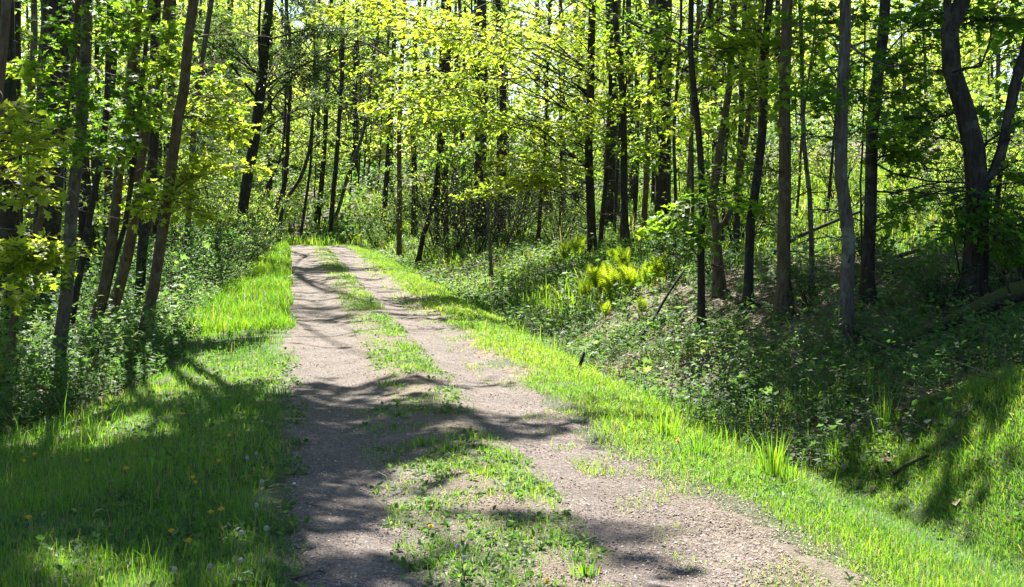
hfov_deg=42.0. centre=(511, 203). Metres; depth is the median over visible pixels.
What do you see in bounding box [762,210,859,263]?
fallen pole
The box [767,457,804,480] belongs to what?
grass tuft
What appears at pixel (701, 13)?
forest tree
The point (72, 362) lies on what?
undergrowth
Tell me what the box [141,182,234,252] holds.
shrub
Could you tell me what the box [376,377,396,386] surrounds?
grass tuft
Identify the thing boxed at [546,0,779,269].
maple tree
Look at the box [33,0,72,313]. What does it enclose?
forest tree
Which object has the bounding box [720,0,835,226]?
maple tree
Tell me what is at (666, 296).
dead pole
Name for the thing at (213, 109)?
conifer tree
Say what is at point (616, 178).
maple tree
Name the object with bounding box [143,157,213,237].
understory tree
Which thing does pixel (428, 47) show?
forest tree
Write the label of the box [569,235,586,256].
fern
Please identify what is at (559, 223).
understory tree
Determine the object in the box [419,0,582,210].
forest tree
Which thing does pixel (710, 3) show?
forest tree
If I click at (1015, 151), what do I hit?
shrub
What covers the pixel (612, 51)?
maple tree
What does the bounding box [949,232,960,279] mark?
dead twig
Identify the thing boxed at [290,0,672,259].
maple tree
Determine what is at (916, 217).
shrub
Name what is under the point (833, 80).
understory tree
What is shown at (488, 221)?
tree
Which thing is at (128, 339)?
shrub
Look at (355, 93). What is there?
sapling
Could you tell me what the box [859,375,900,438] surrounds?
grass tuft
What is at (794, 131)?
understory tree
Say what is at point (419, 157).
understory tree
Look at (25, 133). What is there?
maple tree
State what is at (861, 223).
maple tree
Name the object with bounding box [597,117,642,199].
understory tree
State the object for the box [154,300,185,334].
shrub
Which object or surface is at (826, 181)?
shrub
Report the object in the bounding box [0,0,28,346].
forest tree
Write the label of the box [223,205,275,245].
shrub
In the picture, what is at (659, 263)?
fern
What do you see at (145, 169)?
forest tree
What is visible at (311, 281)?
road
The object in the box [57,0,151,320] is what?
maple tree
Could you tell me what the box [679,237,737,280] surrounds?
shrub
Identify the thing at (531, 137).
forest tree
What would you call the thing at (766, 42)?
maple tree
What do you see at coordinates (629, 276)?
fern
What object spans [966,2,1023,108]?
forest tree
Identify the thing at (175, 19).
forest tree
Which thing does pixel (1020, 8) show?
forest tree
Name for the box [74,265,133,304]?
shrub
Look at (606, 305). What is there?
fern
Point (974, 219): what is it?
forest tree
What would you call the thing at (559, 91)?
forest tree
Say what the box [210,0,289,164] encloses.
forest tree
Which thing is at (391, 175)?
understory tree
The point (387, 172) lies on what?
forest tree
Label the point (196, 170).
maple tree
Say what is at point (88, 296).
shrub
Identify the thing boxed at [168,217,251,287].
shrub
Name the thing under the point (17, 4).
forest tree
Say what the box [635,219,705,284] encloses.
shrub
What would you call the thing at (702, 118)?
understory tree
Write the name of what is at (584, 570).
grass tuft
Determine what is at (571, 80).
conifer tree
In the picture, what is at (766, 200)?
shrub
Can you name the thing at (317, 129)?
forest tree
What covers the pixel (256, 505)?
dandelion
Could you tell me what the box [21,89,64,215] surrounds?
understory tree
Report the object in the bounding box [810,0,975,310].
maple tree
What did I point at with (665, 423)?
grass tuft
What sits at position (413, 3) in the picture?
sky
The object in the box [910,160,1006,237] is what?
shrub
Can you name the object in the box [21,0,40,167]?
forest tree
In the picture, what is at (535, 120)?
understory tree
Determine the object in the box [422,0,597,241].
forest tree
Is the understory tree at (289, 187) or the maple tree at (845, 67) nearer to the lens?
the maple tree at (845, 67)
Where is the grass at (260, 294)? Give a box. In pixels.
[0,144,1023,586]
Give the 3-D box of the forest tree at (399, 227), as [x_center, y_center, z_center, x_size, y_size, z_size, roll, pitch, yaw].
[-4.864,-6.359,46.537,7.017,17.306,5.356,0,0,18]
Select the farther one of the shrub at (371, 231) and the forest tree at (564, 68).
the shrub at (371, 231)
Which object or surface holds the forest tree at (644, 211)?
on the ground at (274, 494)
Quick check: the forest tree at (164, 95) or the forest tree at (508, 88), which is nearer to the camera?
the forest tree at (164, 95)
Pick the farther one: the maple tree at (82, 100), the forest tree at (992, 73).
the forest tree at (992, 73)
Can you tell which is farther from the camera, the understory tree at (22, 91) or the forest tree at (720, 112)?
the forest tree at (720, 112)
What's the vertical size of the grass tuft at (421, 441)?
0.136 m
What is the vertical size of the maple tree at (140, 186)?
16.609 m
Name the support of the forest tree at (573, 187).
on the ground at (274, 494)
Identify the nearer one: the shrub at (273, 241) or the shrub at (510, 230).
the shrub at (510, 230)
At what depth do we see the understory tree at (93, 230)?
33.05 m
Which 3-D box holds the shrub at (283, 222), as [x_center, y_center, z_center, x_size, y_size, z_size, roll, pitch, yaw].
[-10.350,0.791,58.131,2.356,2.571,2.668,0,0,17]
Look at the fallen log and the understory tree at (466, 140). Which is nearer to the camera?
the fallen log
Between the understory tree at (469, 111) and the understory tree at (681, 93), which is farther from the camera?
the understory tree at (681, 93)
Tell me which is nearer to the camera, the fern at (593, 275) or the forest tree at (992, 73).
the fern at (593, 275)
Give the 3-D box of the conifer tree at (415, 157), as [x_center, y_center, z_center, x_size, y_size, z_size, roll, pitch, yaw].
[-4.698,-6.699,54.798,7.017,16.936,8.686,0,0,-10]
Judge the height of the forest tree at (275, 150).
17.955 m
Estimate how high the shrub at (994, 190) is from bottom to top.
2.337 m
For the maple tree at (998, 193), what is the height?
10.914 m
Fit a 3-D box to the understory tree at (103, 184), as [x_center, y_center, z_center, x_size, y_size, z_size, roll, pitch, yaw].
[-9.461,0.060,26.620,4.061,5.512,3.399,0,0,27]
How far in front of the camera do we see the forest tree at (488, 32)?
73.18 m
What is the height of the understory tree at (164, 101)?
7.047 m
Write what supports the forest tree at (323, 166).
on the ground at (274, 494)
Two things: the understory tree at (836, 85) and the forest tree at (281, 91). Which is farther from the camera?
the forest tree at (281, 91)
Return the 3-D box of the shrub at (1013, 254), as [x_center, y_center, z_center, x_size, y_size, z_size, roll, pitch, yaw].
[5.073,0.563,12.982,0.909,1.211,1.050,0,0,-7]
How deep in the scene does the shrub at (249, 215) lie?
37.85 m
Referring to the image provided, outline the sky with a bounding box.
[21,0,1018,166]
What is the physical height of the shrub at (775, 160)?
2.571 m
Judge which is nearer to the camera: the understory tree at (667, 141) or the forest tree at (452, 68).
the understory tree at (667, 141)
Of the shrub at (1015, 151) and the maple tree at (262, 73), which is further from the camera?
the maple tree at (262, 73)
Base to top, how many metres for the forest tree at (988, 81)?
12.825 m
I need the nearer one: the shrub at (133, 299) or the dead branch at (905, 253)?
the dead branch at (905, 253)
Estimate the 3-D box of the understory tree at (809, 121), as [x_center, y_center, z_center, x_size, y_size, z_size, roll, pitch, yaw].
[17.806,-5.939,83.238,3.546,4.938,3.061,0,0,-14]
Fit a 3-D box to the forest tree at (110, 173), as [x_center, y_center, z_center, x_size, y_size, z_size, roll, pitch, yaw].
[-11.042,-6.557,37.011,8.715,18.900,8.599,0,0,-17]
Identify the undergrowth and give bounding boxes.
[0,110,1023,487]
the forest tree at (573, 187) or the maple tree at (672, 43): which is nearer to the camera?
the maple tree at (672, 43)
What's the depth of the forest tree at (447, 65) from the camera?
44.72 m
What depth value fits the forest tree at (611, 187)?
33.53 m
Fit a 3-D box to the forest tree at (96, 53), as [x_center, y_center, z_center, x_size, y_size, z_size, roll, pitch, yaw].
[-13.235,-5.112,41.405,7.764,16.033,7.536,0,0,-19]
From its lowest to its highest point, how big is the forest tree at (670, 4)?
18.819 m
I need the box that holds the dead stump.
[578,352,584,366]
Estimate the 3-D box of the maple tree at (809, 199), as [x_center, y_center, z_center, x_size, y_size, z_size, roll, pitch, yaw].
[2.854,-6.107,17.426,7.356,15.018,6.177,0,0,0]
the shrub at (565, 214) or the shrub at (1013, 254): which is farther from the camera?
the shrub at (565, 214)
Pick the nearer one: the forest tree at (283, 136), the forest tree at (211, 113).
the forest tree at (283, 136)
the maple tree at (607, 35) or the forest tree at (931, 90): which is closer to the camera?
the maple tree at (607, 35)
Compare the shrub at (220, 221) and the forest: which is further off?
the forest
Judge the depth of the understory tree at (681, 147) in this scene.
35.94 m
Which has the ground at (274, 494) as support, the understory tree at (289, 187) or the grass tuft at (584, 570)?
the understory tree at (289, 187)
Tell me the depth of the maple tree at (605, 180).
27.96 m
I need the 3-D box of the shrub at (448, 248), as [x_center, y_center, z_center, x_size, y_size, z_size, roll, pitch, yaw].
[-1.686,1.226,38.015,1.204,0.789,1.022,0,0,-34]
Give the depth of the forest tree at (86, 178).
28.86 m
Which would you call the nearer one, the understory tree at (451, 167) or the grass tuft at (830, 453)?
the grass tuft at (830, 453)
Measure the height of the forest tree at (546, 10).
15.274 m
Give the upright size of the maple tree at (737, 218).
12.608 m
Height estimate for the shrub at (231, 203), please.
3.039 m
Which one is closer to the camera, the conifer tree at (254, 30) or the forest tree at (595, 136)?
the forest tree at (595, 136)
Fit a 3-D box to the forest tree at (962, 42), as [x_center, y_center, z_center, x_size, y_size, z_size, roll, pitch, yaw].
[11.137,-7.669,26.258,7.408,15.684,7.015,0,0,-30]
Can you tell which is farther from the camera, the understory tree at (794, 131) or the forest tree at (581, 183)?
the forest tree at (581, 183)
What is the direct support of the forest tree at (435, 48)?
on the ground at (274, 494)
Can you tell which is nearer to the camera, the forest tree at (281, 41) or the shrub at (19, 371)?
the shrub at (19, 371)
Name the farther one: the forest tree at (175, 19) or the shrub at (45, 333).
the forest tree at (175, 19)
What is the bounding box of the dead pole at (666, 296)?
[633,268,684,347]
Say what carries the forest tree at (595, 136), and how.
on the ground at (274, 494)
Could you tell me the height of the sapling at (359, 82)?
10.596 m
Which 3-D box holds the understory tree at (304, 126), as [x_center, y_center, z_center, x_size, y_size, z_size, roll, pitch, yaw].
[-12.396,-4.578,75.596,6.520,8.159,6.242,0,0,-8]
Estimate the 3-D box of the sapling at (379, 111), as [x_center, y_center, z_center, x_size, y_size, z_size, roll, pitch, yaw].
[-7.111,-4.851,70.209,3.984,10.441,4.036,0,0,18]
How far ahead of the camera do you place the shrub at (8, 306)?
18.93 m
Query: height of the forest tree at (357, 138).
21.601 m
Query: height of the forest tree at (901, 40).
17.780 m
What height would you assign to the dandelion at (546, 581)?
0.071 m
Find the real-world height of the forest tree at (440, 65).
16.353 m
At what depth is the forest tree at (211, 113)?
87.82 m
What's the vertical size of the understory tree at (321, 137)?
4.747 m
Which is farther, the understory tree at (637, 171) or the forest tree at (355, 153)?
the forest tree at (355, 153)
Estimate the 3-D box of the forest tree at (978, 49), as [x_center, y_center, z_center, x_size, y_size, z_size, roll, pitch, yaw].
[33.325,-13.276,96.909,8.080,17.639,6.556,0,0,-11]
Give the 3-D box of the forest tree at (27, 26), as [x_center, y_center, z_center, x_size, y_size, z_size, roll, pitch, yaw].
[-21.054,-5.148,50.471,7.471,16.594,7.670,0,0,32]
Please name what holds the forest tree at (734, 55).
on the ground at (274, 494)
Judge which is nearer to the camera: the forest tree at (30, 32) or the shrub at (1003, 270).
the shrub at (1003, 270)
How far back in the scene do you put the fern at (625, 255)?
21.97 m
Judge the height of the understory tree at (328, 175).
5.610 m
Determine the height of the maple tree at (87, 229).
13.063 m
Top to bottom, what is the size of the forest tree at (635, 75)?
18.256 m
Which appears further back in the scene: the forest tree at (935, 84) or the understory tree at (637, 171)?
the forest tree at (935, 84)
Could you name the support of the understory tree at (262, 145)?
on the ground at (274, 494)
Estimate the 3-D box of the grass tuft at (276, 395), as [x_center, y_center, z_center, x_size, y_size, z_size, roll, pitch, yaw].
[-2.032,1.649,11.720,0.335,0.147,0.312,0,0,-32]
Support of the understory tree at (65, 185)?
on the ground at (274, 494)
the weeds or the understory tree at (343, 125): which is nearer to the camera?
the weeds
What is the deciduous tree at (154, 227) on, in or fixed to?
on the ground at (274, 494)
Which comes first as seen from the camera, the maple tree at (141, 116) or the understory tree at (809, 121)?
the maple tree at (141, 116)
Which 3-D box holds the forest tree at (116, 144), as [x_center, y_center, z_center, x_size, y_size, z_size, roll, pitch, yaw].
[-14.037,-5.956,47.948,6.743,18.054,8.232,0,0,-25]
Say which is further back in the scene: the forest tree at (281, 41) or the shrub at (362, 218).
the forest tree at (281, 41)
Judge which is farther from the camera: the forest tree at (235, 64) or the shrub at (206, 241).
the forest tree at (235, 64)
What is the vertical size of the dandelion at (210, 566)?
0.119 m
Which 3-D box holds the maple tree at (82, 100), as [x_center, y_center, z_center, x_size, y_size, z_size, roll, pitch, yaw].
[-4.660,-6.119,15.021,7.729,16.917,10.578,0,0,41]
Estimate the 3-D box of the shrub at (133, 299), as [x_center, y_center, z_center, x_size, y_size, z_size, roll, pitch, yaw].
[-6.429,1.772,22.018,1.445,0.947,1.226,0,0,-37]
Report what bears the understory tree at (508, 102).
on the ground at (274, 494)
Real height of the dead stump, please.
0.181 m
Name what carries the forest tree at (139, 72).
on the ground at (274, 494)
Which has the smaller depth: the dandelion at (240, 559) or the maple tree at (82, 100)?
the dandelion at (240, 559)
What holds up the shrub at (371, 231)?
on the ground at (274, 494)
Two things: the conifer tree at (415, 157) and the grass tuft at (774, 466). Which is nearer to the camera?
the grass tuft at (774, 466)
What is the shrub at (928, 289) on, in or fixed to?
on the ground at (274, 494)
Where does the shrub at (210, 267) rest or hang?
on the ground at (274, 494)
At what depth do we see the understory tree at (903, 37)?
73.35 m
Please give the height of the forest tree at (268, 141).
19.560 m
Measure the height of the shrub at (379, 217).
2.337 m
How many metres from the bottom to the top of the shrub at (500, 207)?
3.756 m
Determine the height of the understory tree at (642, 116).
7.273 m
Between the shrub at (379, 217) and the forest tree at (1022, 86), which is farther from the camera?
the forest tree at (1022, 86)
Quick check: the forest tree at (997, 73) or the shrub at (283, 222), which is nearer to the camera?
the shrub at (283, 222)
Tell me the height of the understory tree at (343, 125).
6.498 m
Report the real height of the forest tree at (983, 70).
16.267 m
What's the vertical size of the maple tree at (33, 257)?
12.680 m
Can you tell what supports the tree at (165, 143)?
on the ground at (274, 494)
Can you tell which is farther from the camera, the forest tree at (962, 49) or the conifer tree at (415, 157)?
the forest tree at (962, 49)
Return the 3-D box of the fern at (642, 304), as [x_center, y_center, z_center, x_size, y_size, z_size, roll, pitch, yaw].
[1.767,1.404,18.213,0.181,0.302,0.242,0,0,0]
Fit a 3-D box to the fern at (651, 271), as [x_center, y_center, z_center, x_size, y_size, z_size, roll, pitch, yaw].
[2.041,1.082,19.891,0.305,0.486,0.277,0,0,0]
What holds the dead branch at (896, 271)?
on the fallen leaves
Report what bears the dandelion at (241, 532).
on the ground at (274, 494)
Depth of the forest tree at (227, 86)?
75.59 m
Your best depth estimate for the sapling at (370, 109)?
71.99 m
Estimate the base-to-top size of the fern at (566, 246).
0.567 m
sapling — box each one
[322,39,390,208]
[334,11,379,192]
[334,34,420,189]
[343,20,382,182]
[345,17,387,185]
[348,28,398,178]
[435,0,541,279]
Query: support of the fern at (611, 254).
on the ground at (274, 494)
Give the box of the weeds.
[0,258,1023,586]
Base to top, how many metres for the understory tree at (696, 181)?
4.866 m
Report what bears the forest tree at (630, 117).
on the ground at (274, 494)
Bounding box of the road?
[272,245,862,586]
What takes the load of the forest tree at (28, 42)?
on the ground at (274, 494)
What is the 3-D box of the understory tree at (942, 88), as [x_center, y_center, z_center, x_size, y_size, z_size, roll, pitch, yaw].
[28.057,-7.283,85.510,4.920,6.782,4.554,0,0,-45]
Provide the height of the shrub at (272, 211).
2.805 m
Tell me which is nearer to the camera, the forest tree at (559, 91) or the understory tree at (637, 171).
the understory tree at (637, 171)
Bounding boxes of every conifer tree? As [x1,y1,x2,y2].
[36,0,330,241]
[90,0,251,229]
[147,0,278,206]
[163,1,238,179]
[187,0,304,176]
[314,0,473,235]
[368,0,531,225]
[512,0,640,171]
[685,0,861,187]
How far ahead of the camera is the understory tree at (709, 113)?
34.16 m
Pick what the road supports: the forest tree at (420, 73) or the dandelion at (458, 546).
the dandelion at (458, 546)
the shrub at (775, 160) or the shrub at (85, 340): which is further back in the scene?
the shrub at (775, 160)
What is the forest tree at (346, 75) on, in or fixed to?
on the ground at (274, 494)
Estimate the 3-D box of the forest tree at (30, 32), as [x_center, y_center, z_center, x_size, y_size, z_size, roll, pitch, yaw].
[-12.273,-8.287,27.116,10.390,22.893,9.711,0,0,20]
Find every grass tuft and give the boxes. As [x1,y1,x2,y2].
[262,385,294,398]
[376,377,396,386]
[409,435,437,447]
[427,438,465,454]
[468,464,495,476]
[562,550,601,578]
[642,402,684,437]
[676,419,723,458]
[736,422,792,479]
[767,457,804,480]
[811,425,863,464]
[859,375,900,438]
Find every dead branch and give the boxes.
[878,267,917,277]
[883,249,924,263]
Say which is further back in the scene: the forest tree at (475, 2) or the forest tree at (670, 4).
the forest tree at (475, 2)
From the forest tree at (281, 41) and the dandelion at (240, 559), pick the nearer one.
the dandelion at (240, 559)
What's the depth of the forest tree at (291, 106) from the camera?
84.37 m
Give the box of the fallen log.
[905,258,1023,342]
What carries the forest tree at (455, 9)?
on the ground at (274, 494)
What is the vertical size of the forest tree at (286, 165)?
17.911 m
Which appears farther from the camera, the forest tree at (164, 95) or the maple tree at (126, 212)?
the forest tree at (164, 95)
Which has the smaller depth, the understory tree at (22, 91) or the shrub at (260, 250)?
the shrub at (260, 250)
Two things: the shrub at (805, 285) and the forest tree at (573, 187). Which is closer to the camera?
the shrub at (805, 285)
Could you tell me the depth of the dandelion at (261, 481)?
7.40 m
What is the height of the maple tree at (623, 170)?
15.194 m
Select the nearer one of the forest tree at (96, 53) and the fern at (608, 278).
the fern at (608, 278)
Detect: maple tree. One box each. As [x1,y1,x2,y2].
[0,0,78,320]
[0,0,102,391]
[5,0,175,389]
[36,2,140,341]
[50,0,201,346]
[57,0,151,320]
[98,0,406,238]
[104,0,211,339]
[110,0,276,348]
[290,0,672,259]
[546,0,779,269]
[561,0,688,232]
[568,6,738,256]
[574,0,704,246]
[584,0,797,267]
[594,3,625,247]
[617,0,777,335]
[618,0,851,248]
[620,0,772,256]
[684,0,815,315]
[707,0,795,302]
[712,0,838,327]
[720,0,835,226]
[750,0,858,226]
[756,22,937,212]
[764,0,948,349]
[774,0,851,295]
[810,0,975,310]
[856,1,896,272]
[986,47,1023,253]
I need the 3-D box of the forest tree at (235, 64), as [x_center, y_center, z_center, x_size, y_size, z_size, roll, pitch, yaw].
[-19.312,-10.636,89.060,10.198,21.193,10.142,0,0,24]
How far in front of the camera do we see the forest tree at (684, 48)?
80.31 m
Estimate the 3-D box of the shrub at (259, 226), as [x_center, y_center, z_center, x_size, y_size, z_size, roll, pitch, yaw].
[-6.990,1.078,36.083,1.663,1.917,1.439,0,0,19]
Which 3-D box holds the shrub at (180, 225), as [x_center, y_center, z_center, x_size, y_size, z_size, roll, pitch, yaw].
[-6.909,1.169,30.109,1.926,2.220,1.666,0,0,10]
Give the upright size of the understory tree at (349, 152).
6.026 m
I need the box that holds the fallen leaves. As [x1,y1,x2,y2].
[0,201,1023,586]
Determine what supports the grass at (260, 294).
on the ground at (274, 494)
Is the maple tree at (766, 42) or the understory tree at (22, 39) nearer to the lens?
the maple tree at (766, 42)
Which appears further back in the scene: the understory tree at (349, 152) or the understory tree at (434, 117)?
the understory tree at (349, 152)
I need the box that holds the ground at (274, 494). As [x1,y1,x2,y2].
[0,130,1023,586]
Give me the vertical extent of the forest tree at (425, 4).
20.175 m
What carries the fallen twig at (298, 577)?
on the road
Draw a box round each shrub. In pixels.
[0,285,41,340]
[0,297,81,329]
[0,355,31,401]
[8,325,73,378]
[29,247,90,283]
[42,272,111,323]
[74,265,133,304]
[74,322,127,369]
[80,283,158,312]
[89,236,170,299]
[104,330,142,352]
[125,221,214,296]
[134,239,207,304]
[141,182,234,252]
[149,233,223,285]
[150,245,239,291]
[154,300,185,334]
[168,208,250,271]
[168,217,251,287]
[174,199,241,246]
[191,185,273,234]
[192,185,281,257]
[200,233,279,277]
[201,221,265,268]
[211,182,288,240]
[211,257,252,286]
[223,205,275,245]
[224,208,285,256]
[249,193,299,243]
[252,225,285,254]
[253,220,283,246]
[349,203,376,230]
[358,218,389,247]
[365,189,410,239]
[372,134,497,262]
[376,115,537,249]
[386,147,509,272]
[388,235,419,256]
[406,135,544,273]
[412,221,444,249]
[430,129,570,270]
[432,234,468,257]
[447,129,584,244]
[502,164,613,248]
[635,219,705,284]
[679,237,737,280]
[681,137,811,250]
[718,114,832,222]
[782,256,836,312]
[794,119,886,208]
[834,220,903,258]
[877,180,948,233]
[878,92,1002,204]
[899,259,983,315]
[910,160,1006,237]
[921,89,1023,221]
[929,99,1023,202]
[948,219,1023,286]
[984,200,1023,309]
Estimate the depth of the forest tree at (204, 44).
29.94 m
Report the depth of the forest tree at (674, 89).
58.05 m
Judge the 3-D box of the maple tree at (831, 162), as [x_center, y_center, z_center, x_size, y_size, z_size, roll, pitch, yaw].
[6.523,-5.703,26.771,3.728,12.856,1.966,0,0,22]
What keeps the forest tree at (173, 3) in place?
on the ground at (274, 494)
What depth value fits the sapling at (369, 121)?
74.97 m
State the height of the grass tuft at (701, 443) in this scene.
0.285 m
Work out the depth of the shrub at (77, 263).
27.04 m
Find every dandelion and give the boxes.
[172,567,176,580]
[185,538,191,558]
[207,563,212,586]
[234,530,243,571]
[234,557,243,575]
[254,503,258,536]
[258,526,268,577]
[259,479,267,506]
[456,543,464,574]
[461,555,466,579]
[542,579,551,586]
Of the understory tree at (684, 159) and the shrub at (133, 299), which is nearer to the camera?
the shrub at (133, 299)
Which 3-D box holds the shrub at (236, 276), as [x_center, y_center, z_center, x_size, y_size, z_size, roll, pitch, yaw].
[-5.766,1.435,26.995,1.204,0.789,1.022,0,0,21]
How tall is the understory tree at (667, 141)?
4.870 m
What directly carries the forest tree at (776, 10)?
on the ground at (274, 494)
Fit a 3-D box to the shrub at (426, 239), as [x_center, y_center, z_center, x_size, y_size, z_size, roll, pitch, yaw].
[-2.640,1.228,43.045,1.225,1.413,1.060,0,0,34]
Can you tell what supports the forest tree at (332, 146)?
on the ground at (274, 494)
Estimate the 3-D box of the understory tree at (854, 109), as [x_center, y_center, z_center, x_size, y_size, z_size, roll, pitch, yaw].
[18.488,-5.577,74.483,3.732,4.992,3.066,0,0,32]
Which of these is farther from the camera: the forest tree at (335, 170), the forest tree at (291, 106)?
the forest tree at (291, 106)
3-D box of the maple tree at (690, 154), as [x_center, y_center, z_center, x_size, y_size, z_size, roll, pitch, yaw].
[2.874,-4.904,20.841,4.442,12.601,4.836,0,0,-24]
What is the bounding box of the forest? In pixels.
[21,0,1020,202]
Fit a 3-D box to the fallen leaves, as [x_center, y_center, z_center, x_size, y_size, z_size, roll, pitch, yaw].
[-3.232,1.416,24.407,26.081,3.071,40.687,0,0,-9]
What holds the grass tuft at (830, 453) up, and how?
on the ground at (274, 494)
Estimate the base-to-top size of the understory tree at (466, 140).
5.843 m
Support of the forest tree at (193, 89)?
on the ground at (274, 494)
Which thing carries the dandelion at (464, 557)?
on the road
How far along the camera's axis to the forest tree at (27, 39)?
52.35 m
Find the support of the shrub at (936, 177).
on the ground at (274, 494)
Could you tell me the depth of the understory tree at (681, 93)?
53.37 m
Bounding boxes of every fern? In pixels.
[557,239,573,261]
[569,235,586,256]
[577,278,591,297]
[585,261,605,297]
[597,260,620,302]
[597,300,610,318]
[601,246,625,265]
[615,246,630,265]
[617,261,638,290]
[636,297,646,313]
[640,260,656,289]
[650,249,671,281]
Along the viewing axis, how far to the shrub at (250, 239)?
33.06 m
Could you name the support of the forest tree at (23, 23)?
on the ground at (274, 494)
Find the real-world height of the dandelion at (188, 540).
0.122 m
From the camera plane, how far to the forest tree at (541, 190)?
32.97 m
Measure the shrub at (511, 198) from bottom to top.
3.756 m
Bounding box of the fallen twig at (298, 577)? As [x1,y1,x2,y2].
[291,567,325,580]
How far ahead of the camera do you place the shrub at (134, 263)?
26.00 m
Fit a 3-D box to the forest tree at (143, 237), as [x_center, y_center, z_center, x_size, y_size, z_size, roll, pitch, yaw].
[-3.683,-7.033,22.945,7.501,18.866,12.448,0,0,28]
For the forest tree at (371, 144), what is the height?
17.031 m
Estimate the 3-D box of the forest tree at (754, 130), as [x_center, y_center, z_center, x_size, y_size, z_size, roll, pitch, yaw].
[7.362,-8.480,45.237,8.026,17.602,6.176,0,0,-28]
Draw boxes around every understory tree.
[15,27,135,280]
[18,75,123,267]
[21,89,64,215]
[22,59,184,263]
[22,66,173,214]
[23,57,166,279]
[25,70,187,273]
[122,144,226,242]
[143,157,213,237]
[205,122,308,232]
[218,107,281,187]
[233,57,347,186]
[262,110,363,215]
[274,114,357,220]
[298,103,351,168]
[298,107,349,171]
[309,82,384,169]
[335,108,378,167]
[365,99,450,193]
[381,78,488,203]
[399,30,568,207]
[402,70,489,179]
[412,31,558,229]
[418,98,513,182]
[419,129,494,221]
[486,84,569,209]
[488,48,600,210]
[497,65,604,221]
[498,30,642,237]
[535,0,733,227]
[552,17,731,243]
[569,34,685,216]
[583,34,683,174]
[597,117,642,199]
[598,16,757,238]
[634,81,697,191]
[636,0,813,189]
[637,21,775,203]
[650,36,772,190]
[650,80,755,189]
[655,79,744,191]
[766,48,829,135]
[793,74,821,128]
[807,44,857,128]
[814,62,869,124]
[816,54,868,138]
[857,3,940,116]
[901,51,975,129]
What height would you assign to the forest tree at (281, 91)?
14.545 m
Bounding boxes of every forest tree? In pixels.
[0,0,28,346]
[14,0,23,264]
[15,2,36,99]
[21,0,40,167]
[21,0,99,228]
[21,0,181,243]
[21,0,206,287]
[21,2,215,261]
[21,6,40,39]
[21,6,92,217]
[22,6,220,270]
[23,0,124,240]
[24,2,149,140]
[30,0,241,255]
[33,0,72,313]
[38,0,181,247]
[67,0,244,271]
[92,0,222,259]
[96,0,161,302]
[101,0,276,225]
[102,0,188,155]
[102,1,210,162]
[124,0,288,221]
[142,1,277,157]
[142,4,256,148]
[184,0,213,253]
[202,0,278,179]
[204,0,307,193]
[206,0,350,206]
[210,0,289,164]
[211,0,354,222]
[220,0,352,211]
[226,0,323,159]
[232,12,303,166]
[234,0,358,243]
[236,0,387,187]
[241,4,326,172]
[249,0,396,242]
[253,0,399,237]
[267,0,397,231]
[270,0,404,239]
[270,0,465,255]
[274,0,386,174]
[304,0,396,179]
[307,8,406,222]
[309,0,461,232]
[321,0,370,165]
[323,0,455,194]
[342,0,509,264]
[347,0,515,234]
[360,0,544,237]
[362,0,532,178]
[365,0,472,180]
[375,0,529,246]
[388,0,486,143]
[397,0,466,86]
[408,0,581,176]
[415,0,572,239]
[419,0,496,138]
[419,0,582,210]
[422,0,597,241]
[432,1,533,97]
[449,0,547,172]
[454,0,586,199]
[467,0,605,197]
[470,1,647,204]
[471,0,528,142]
[476,0,631,217]
[491,0,633,211]
[500,0,615,250]
[504,0,647,196]
[520,0,676,232]
[527,0,653,216]
[563,0,695,201]
[565,0,755,228]
[583,0,687,187]
[598,0,707,164]
[600,0,752,206]
[636,0,678,232]
[637,0,833,198]
[641,0,671,94]
[671,0,769,172]
[672,0,780,180]
[672,1,762,135]
[674,2,795,175]
[699,0,827,147]
[703,13,795,137]
[723,0,799,142]
[771,0,836,126]
[851,0,937,114]
[856,0,1023,309]
[857,0,946,119]
[893,0,990,122]
[904,1,1008,105]
[907,0,1023,133]
[927,1,1013,128]
[939,4,994,128]
[959,0,1023,92]
[959,3,1023,129]
[964,0,1021,115]
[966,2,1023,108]
[972,0,1023,122]
[974,0,1023,123]
[986,4,1023,108]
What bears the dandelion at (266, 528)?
on the ground at (274, 494)
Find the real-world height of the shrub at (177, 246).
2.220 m
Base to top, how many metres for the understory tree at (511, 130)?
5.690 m
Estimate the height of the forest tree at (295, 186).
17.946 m
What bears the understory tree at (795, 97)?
on the ground at (274, 494)
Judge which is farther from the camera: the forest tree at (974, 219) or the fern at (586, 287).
the fern at (586, 287)
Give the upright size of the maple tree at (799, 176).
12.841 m
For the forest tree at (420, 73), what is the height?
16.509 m
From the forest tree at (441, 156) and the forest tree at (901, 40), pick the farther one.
the forest tree at (901, 40)
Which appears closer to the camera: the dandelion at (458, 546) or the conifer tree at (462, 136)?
the dandelion at (458, 546)
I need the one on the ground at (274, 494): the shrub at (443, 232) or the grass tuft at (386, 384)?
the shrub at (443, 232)
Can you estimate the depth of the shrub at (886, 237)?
16.97 m
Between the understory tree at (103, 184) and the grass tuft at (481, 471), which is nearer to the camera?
the grass tuft at (481, 471)
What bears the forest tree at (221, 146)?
on the ground at (274, 494)
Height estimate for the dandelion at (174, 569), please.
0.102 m
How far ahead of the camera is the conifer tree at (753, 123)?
47.99 m
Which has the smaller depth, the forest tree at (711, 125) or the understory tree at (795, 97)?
the forest tree at (711, 125)
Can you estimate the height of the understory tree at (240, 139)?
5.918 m
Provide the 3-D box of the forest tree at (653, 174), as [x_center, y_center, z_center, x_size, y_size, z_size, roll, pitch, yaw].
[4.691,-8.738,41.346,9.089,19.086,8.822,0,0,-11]
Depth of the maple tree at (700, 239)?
16.03 m

